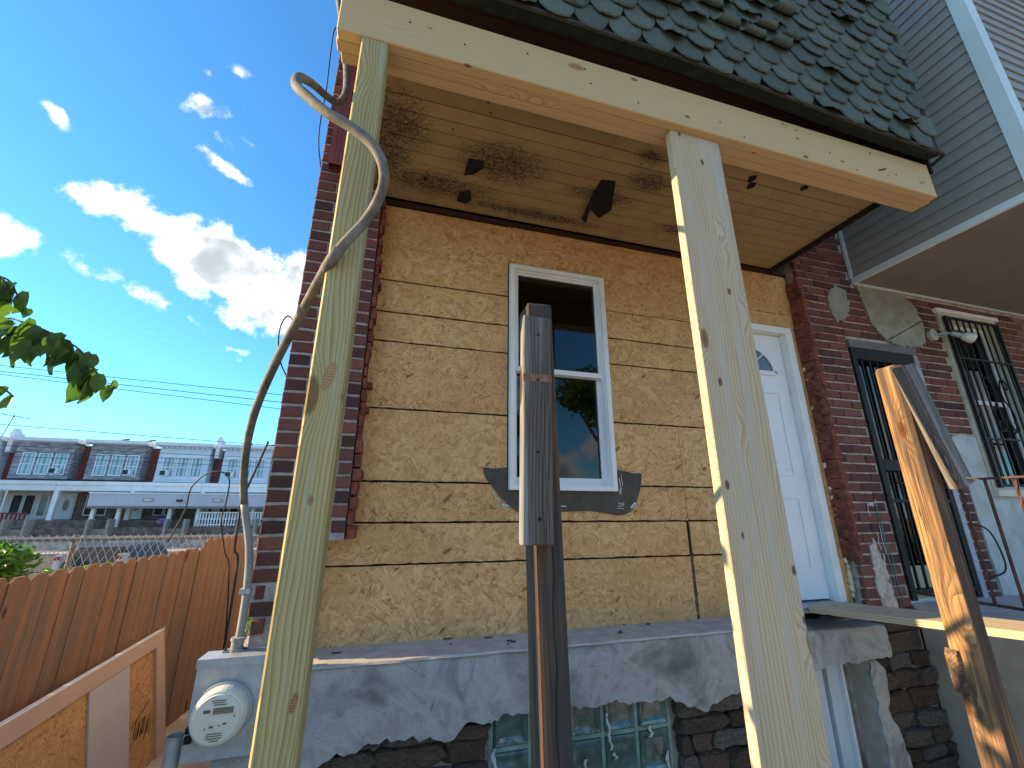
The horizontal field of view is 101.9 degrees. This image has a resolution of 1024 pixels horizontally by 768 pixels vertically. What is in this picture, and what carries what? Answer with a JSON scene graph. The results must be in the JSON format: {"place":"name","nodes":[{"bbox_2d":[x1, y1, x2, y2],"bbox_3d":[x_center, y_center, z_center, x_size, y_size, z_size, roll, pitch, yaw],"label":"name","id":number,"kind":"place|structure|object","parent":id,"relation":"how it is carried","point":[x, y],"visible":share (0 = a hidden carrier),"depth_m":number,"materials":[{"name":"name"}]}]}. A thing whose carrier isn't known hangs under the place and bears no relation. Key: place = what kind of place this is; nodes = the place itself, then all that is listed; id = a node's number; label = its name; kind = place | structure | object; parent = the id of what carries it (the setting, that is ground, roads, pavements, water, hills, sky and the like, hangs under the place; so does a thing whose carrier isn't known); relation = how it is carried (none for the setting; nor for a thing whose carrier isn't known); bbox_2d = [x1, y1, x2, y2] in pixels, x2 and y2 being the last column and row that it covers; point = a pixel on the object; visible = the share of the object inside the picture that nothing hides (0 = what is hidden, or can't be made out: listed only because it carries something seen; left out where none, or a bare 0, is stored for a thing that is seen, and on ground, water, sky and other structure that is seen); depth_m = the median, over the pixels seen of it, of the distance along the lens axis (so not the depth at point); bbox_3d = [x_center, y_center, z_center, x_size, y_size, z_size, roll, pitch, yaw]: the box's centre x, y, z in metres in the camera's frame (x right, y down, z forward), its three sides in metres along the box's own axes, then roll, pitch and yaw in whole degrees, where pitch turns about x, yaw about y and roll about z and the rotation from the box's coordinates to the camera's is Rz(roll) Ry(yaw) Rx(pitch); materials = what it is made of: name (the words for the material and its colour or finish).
{"place":"outdoors","nodes":[
{"label":"outdoors","id":0,"kind":"place"},
{"bbox_2d":[0,450,262,462],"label":"overhead wire","id":1,"kind":"object","parent":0,"point":[130,456],"visible":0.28,"depth_m":26.62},
{"bbox_2d":[13,552,256,628],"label":"street","id":2,"kind":"structure","parent":0,"point":[44,563],"depth_m":21.63,"materials":[{"name":"grey asphalt"}]},
{"bbox_2d":[49,542,168,574],"bbox_3d":[-12.543,6.074,13.614,1.910,1.680,4.540,5,-17,-15],"label":"parked car","id":3,"kind":"object","parent":2,"relation":"on","point":[101,555],"visible":0.11,"depth_m":12.11,"materials":[{"name":"paint"}]},
{"bbox_2d":[1,445,271,458],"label":"overhead wire","id":4,"kind":"object","parent":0,"point":[127,451],"visible":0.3,"depth_m":26.68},
{"bbox_2d":[0,424,273,445],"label":"overhead wire","id":5,"kind":"object","parent":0,"point":[129,434],"visible":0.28,"depth_m":22.80,"materials":[{"name":"black metal"}]},
{"bbox_2d":[0,374,279,408],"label":"overhead wire","id":6,"kind":"object","parent":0,"point":[139,391],"visible":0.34,"depth_m":21.09,"materials":[{"name":"black metal"}]},
{"bbox_2d":[0,365,279,394],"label":"overhead wire","id":7,"kind":"object","parent":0,"point":[150,381],"visible":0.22,"depth_m":21.31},
{"bbox_2d":[0,371,280,402],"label":"overhead wire","id":8,"kind":"object","parent":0,"point":[140,386],"visible":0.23,"depth_m":21.17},
{"bbox_2d":[12,456,270,467],"bbox_3d":[-24.235,4.884,26.674,82.680,1.646,0.026,5,-17,-15],"label":"overhead wire","id":9,"kind":"object","parent":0,"point":[128,461],"visible":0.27,"depth_m":26.57,"materials":[{"name":"black metal"}]},
{"bbox_2d":[27,546,256,556],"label":"pavement","id":10,"kind":"structure","parent":0,"point":[43,553],"depth_m":26.73,"materials":[{"name":"concrete"}]},
{"bbox_2d":[0,0,339,450],"label":"sky","id":11,"kind":"structure","parent":0,"point":[160,169],"materials":[{"name":"blue"}]},
{"bbox_2d":[7,534,941,767],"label":"ground","id":12,"kind":"structure","parent":0,"point":[179,724],"depth_m":9.81,"materials":[{"name":"grey concrete"}]},
{"bbox_2d":[0,428,25,503],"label":"row house","id":13,"kind":"structure","parent":12,"relation":"on","point":[7,453],"depth_m":31.01,"materials":[{"name":"white brick"}]},
{"bbox_2d":[0,413,32,435],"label":"roof antenna","id":14,"kind":"object","parent":13,"relation":"on","point":[11,420],"visible":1,"depth_m":33.38,"materials":[{"name":"black metal"}]},
{"bbox_2d":[0,540,43,581],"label":"shrub","id":15,"kind":"object","parent":12,"relation":"on","point":[12,563],"visible":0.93,"depth_m":3.90,"materials":[{"name":"green plant"}]},
{"bbox_2d":[0,436,91,547],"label":"row house","id":16,"kind":"structure","parent":12,"relation":"on","point":[32,498],"depth_m":30.86,"materials":[{"name":"grey brick"}]},
{"bbox_2d":[7,494,24,515],"bbox_3d":[-36.620,8.921,30.630,0.670,1.500,0.038,5,-17,-15],"label":"window","id":17,"kind":"structure","parent":16,"relation":"in","point":[17,499],"depth_m":30.66,"materials":[{"name":"black glass"}]},
{"bbox_2d":[16,452,36,474],"bbox_3d":[-35.905,5.861,30.733,0.810,1.620,0.057,5,-17,-15],"label":"window","id":18,"kind":"structure","parent":16,"relation":"in","point":[27,460],"depth_m":30.72,"materials":[{"name":"white glass"}]},
{"bbox_2d":[20,494,36,515],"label":"window","id":19,"kind":"structure","parent":16,"relation":"in","point":[29,501],"depth_m":30.83,"materials":[{"name":"black glass"}]},
{"bbox_2d":[34,495,50,515],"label":"window","id":20,"kind":"structure","parent":16,"relation":"in","point":[43,502],"depth_m":31.03,"materials":[{"name":"grey glass"}]},
{"bbox_2d":[33,453,53,474],"bbox_3d":[-34.961,5.940,30.986,0.810,1.620,0.057,5,-17,-15],"label":"window","id":21,"kind":"structure","parent":16,"relation":"in","point":[42,466],"depth_m":30.97,"materials":[{"name":"white glass"}]},
{"bbox_2d":[47,468,61,473],"bbox_3d":[-34.000,6.446,30.866,0.540,0.415,0.393,5,-17,-15],"label":"window air conditioner","id":22,"kind":"object","parent":16,"relation":"attached to","point":[54,470],"depth_m":30.73,"materials":[{"name":"white metal"}]},
{"bbox_2d":[49,453,69,474],"bbox_3d":[-34.018,6.018,31.239,0.810,1.620,0.057,5,-17,-15],"label":"window","id":23,"kind":"structure","parent":16,"relation":"in","point":[57,463],"depth_m":31.27,"materials":[{"name":"white glass"}]},
{"bbox_2d":[55,493,76,518],"bbox_3d":[-33.730,9.217,31.382,0.850,1.920,0.054,5,-17,-15],"label":"door","id":24,"kind":"structure","parent":16,"relation":"in","point":[66,503],"depth_m":31.37,"materials":[{"name":"white wood"}]},
{"bbox_2d":[0,276,118,408],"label":"branch","id":25,"kind":"object","parent":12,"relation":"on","point":[29,340],"visible":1,"depth_m":1.57,"materials":[{"name":"green plant"}]},
{"bbox_2d":[36,561,112,573],"bbox_3d":[-4.319,2.318,3.978,0.928,1.148,0.591,-2,-17,5],"label":"shrub","id":26,"kind":"object","parent":12,"relation":"on","point":[51,571],"depth_m":4.14,"materials":[{"name":"green plant"}]},
{"bbox_2d":[0,625,165,767],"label":"sheathing sheet","id":27,"kind":"object","parent":12,"relation":"on","point":[110,712],"visible":0.93,"depth_m":2.35,"materials":[{"name":"brown wood"}]},
{"bbox_2d":[30,439,159,546],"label":"row house","id":28,"kind":"structure","parent":12,"relation":"on","point":[101,474],"depth_m":31.78,"materials":[{"name":"grey brick"}]},
{"bbox_2d":[82,495,90,515],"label":"window","id":29,"kind":"structure","parent":28,"relation":"in","point":[86,511],"depth_m":31.66,"materials":[{"name":"glass"}]},
{"bbox_2d":[91,454,109,475],"bbox_3d":[-31.572,6.222,31.895,0.810,1.620,0.057,5,-17,-15],"label":"window","id":30,"kind":"structure","parent":28,"relation":"in","point":[100,466],"depth_m":31.87,"materials":[{"name":"white glass"}]},
{"bbox_2d":[95,508,106,515],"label":"window","id":31,"kind":"structure","parent":28,"relation":"in","point":[100,511],"depth_m":31.85,"materials":[{"name":"black glass"}]},
{"bbox_2d":[107,455,125,475],"bbox_3d":[-30.629,6.300,32.148,0.810,1.620,0.057,5,-17,-15],"label":"window","id":32,"kind":"structure","parent":28,"relation":"in","point":[115,468],"depth_m":32.14,"materials":[{"name":"white glass"}]},
{"bbox_2d":[121,469,133,474],"bbox_3d":[-29.668,6.807,32.028,0.540,0.415,0.393,5,-17,-15],"label":"window air conditioner","id":33,"kind":"object","parent":28,"relation":"attached to","point":[127,472],"depth_m":31.87,"materials":[{"name":"white metal"}]},
{"bbox_2d":[122,455,139,475],"bbox_3d":[-29.685,6.379,32.402,0.810,1.620,0.057,5,-17,-15],"label":"window","id":34,"kind":"structure","parent":28,"relation":"in","point":[129,465],"depth_m":32.44,"materials":[{"name":"white glass"}]},
{"bbox_2d":[130,508,142,518],"bbox_3d":[-29.398,9.578,32.544,0.850,1.920,0.054,5,-17,-15],"label":"door","id":35,"kind":"structure","parent":28,"relation":"in","point":[136,513],"depth_m":32.40,"materials":[{"name":"white wood"}]},
{"bbox_2d":[0,547,206,727],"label":"wooden fence","id":36,"kind":"object","parent":12,"relation":"on","point":[59,628],"visible":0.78,"depth_m":2.43,"materials":[{"name":"brown wood"}]},
{"bbox_2d":[0,533,258,646],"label":"chain link fence","id":37,"kind":"object","parent":12,"relation":"on","point":[74,540],"visible":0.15,"depth_m":4.48,"materials":[{"name":"metal"}]},
{"bbox_2d":[112,436,225,545],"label":"row house","id":38,"kind":"structure","parent":12,"relation":"on","point":[186,475],"depth_m":32.98,"materials":[{"name":"white"}]},
{"bbox_2d":[152,509,163,514],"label":"window","id":39,"kind":"structure","parent":38,"relation":"in","point":[156,511],"depth_m":32.81,"materials":[{"name":"black glass"}]},
{"bbox_2d":[156,518,165,523],"bbox_3d":[-24.994,9.809,29.733,0.741,0.464,0.789,5,-17,-15],"label":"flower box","id":40,"kind":"object","parent":38,"relation":"on","point":[160,521],"visible":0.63,"depth_m":29.56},
{"bbox_2d":[159,470,169,475],"bbox_3d":[-27.338,7.001,32.654,0.540,0.415,0.393,5,-17,-15],"label":"window air conditioner","id":41,"kind":"object","parent":38,"relation":"attached to","point":[164,472],"depth_m":32.49,"materials":[{"name":"white metal"}]},
{"bbox_2d":[159,456,175,476],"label":"window","id":42,"kind":"structure","parent":38,"relation":"in","point":[167,464],"depth_m":33.07,"materials":[{"name":"white glass"}]},
{"bbox_2d":[164,509,174,514],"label":"window","id":43,"kind":"structure","parent":38,"relation":"in","point":[166,510],"depth_m":32.99,"materials":[{"name":"white"}]},
{"bbox_2d":[174,457,190,476],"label":"window","id":44,"kind":"structure","parent":38,"relation":"in","point":[181,470],"depth_m":33.27,"materials":[{"name":"white glass"}]},
{"bbox_2d":[189,457,204,477],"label":"window","id":45,"kind":"structure","parent":38,"relation":"in","point":[195,470],"depth_m":33.51,"materials":[{"name":"white glass"}]},
{"bbox_2d":[194,509,208,518],"bbox_3d":[-25.066,9.939,33.707,0.850,1.920,0.054,5,-17,-15],"label":"door","id":46,"kind":"structure","parent":38,"relation":"in","point":[204,510],"depth_m":33.61,"materials":[{"name":"white glass"}]},
{"bbox_2d":[161,732,183,767],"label":"pipe stub","id":47,"kind":"object","parent":12,"relation":"on","point":[172,750],"visible":0.97,"depth_m":1.59,"materials":[{"name":"metal"}]},
{"bbox_2d":[86,492,265,526],"bbox_3d":[-22.287,9.675,30.982,15.350,2.920,1.350,5,-17,-15],"label":"porch canopy","id":48,"kind":"object","parent":12,"relation":"on","point":[120,501],"visible":0.72,"depth_m":30.16,"materials":[{"name":"white metal"}]},
{"bbox_2d":[196,512,262,526],"bbox_3d":[-19.029,10.338,31.700,8.600,1.080,0.080,5,-17,-15],"label":"porch railing","id":49,"kind":"object","parent":48,"relation":"attached to","point":[225,524],"visible":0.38,"depth_m":30.96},
{"bbox_2d":[167,471,229,637],"bbox_3d":[-2.339,1.592,3.004,0.514,1.882,0.224,5,-17,-15],"label":"bent cable","id":50,"kind":"object","parent":12,"relation":"on","point":[226,556],"visible":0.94,"depth_m":3.19,"materials":[{"name":"black rubber"}]},
{"bbox_2d":[171,534,244,723],"bbox_3d":[-2.753,2.176,3.854,0.096,1.453,0.956,3,-17,-11],"label":"wooden fence","id":51,"kind":"object","parent":12,"relation":"on","point":[208,629],"visible":0.52,"depth_m":3.75,"materials":[{"name":"brown wood"}]},
{"bbox_2d":[187,443,274,539],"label":"row house","id":52,"kind":"structure","parent":12,"relation":"on","point":[259,483],"depth_m":34.07,"materials":[{"name":"white"}]},
{"bbox_2d":[224,472,233,476],"bbox_3d":[-23.006,7.362,33.816,0.540,0.415,0.393,5,-17,-15],"label":"window air conditioner","id":53,"kind":"object","parent":52,"relation":"attached to","point":[230,474],"depth_m":33.67,"materials":[{"name":"white metal"}]},
{"bbox_2d":[225,458,239,477],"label":"window","id":54,"kind":"structure","parent":52,"relation":"in","point":[233,466],"depth_m":34.23,"materials":[{"name":"white glass"}]},
{"bbox_2d":[228,509,238,514],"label":"window","id":55,"kind":"structure","parent":52,"relation":"in","point":[230,510],"depth_m":34.18,"materials":[{"name":"black glass"}]},
{"bbox_2d":[238,459,252,478],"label":"window","id":56,"kind":"structure","parent":52,"relation":"in","point":[250,460],"depth_m":34.49,"materials":[{"name":"white glass"}]},
{"bbox_2d":[253,459,265,478],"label":"window","id":57,"kind":"structure","parent":52,"relation":"in","point":[259,474],"depth_m":34.68,"materials":[{"name":"white glass"}]},
{"bbox_2d":[222,441,268,649],"bbox_3d":[-2.030,1.482,3.022,0.102,2.104,0.367,13,-21,-36],"label":"hanging cable","id":58,"kind":"object","parent":12,"relation":"on","point":[237,556],"visible":0.71,"depth_m":3.19,"materials":[{"name":"black metal"}]},
{"bbox_2d":[244,608,251,637],"bbox_3d":[-3.000,3.044,5.570,1.349,0.912,1.334,5,-17,-15],"label":"ground cover","id":59,"kind":"object","parent":12,"relation":"on","point":[249,626],"visible":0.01,"depth_m":5.23,"materials":[{"name":"green plant"}]},
{"bbox_2d":[248,37,387,767],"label":"porch post","id":60,"kind":"object","parent":12,"relation":"on","point":[279,729],"visible":1,"depth_m":1.18,"materials":[{"name":"beige wood"}]},
{"bbox_2d":[519,303,573,767],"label":"weathered post","id":61,"kind":"object","parent":12,"relation":"on","point":[540,530],"visible":1,"depth_m":1.16,"materials":[{"name":"brown wood"}]},
{"bbox_2d":[210,0,959,767],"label":"brick house","id":62,"kind":"structure","parent":12,"relation":"on","point":[490,222],"depth_m":2.52,"materials":[{"name":"beige wood"}]},
{"bbox_2d":[179,635,266,763],"bbox_3d":[-1.144,1.272,1.691,0.275,0.398,0.196,5,-17,-15],"label":"electric meter","id":63,"kind":"object","parent":62,"relation":"attached to","point":[223,707],"visible":0.97,"depth_m":1.64,"materials":[{"name":"metal"}]},
{"bbox_2d":[278,27,336,375],"bbox_3d":[-1.249,-0.842,2.507,0.080,3.258,0.445,7,-18,-21],"label":"thin wire","id":64,"kind":"object","parent":62,"relation":"attached to","point":[285,317],"visible":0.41,"depth_m":2.60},
{"bbox_2d":[235,0,389,636],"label":"service cable","id":65,"kind":"object","parent":62,"relation":"attached to","point":[347,239],"visible":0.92,"depth_m":1.51,"materials":[{"name":"metal"}]},
{"bbox_2d":[328,65,356,171],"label":"brick wall","id":66,"kind":"structure","parent":62,"relation":"attached to","point":[337,148],"depth_m":2.65,"materials":[{"name":"red brick"}]},
{"bbox_2d":[508,263,617,490],"bbox_3d":[0.319,-0.063,2.861,0.729,1.550,0.134,5,-17,-15],"label":"window","id":67,"kind":"structure","parent":62,"relation":"in","point":[608,481],"depth_m":2.85,"materials":[{"name":"white plastic"}]},
{"bbox_2d":[488,698,674,767],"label":"glass block window","id":68,"kind":"structure","parent":62,"relation":"in","point":[616,734],"depth_m":2.11,"materials":[{"name":"glass"}]},
{"bbox_2d":[753,333,830,599],"bbox_3d":[1.884,0.536,3.169,0.814,2.020,0.060,5,-17,-15],"label":"door","id":69,"kind":"structure","parent":62,"relation":"in","point":[807,554],"depth_m":3.18,"materials":[{"name":"white paint"}]},
{"bbox_2d":[814,669,839,767],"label":"basement door","id":70,"kind":"structure","parent":62,"relation":"in","point":[818,674],"depth_m":2.62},
{"bbox_2d":[808,601,1023,639],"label":"plank","id":71,"kind":"object","parent":62,"relation":"on","point":[1005,628],"visible":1,"depth_m":2.37,"materials":[{"name":"white wood"}]},
{"bbox_2d":[665,130,831,767],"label":"porch post","id":72,"kind":"object","parent":12,"relation":"on","point":[784,723],"visible":1,"depth_m":1.60,"materials":[{"name":"white wood"}]},
{"bbox_2d":[336,0,936,211],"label":"porch beam","id":73,"kind":"structure","parent":72,"relation":"on","point":[432,50],"depth_m":1.98,"materials":[{"name":"brown wood"}]},
{"bbox_2d":[764,0,1023,767],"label":"neighbour house","id":74,"kind":"structure","parent":12,"relation":"on","point":[873,291],"depth_m":3.35,"materials":[{"name":"red brick"}]},
{"bbox_2d":[848,347,982,600],"bbox_3d":[3.219,0.658,3.381,0.740,1.950,0.082,5,-17,-15],"label":"security door","id":75,"kind":"structure","parent":74,"relation":"in","point":[864,362],"depth_m":3.29,"materials":[{"name":"black metal"}]},
{"bbox_2d":[926,329,976,342],"bbox_3d":[4.029,-0.438,3.820,0.343,0.170,0.098,-7,-18,21],"label":"wall lamp","id":76,"kind":"object","parent":74,"relation":"attached to","point":[967,337],"visible":1,"depth_m":3.79,"materials":[{"name":"metal"}]},
{"bbox_2d":[896,475,1023,610],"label":"iron railing","id":77,"kind":"object","parent":74,"relation":"on","point":[1003,538],"visible":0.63,"depth_m":2.60,"materials":[{"name":"metal"}]},
{"bbox_2d":[932,307,1023,496],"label":"window","id":78,"kind":"structure","parent":74,"relation":"in","point":[938,312],"depth_m":3.94,"materials":[{"name":"white plastic"}]},
{"bbox_2d":[968,523,1006,581],"bbox_3d":[3.705,1.340,3.204,0.177,0.506,0.054,-4,-17,14],"label":"cord","id":79,"kind":"object","parent":74,"relation":"hanging from","point":[1003,557],"visible":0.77,"depth_m":3.21,"materials":[{"name":"black rubber"}]},
{"bbox_2d":[875,363,1023,767],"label":"weathered post","id":80,"kind":"object","parent":12,"relation":"on","point":[924,444],"visible":1,"depth_m":1.76,"materials":[{"name":"beige wood"}]}
]}

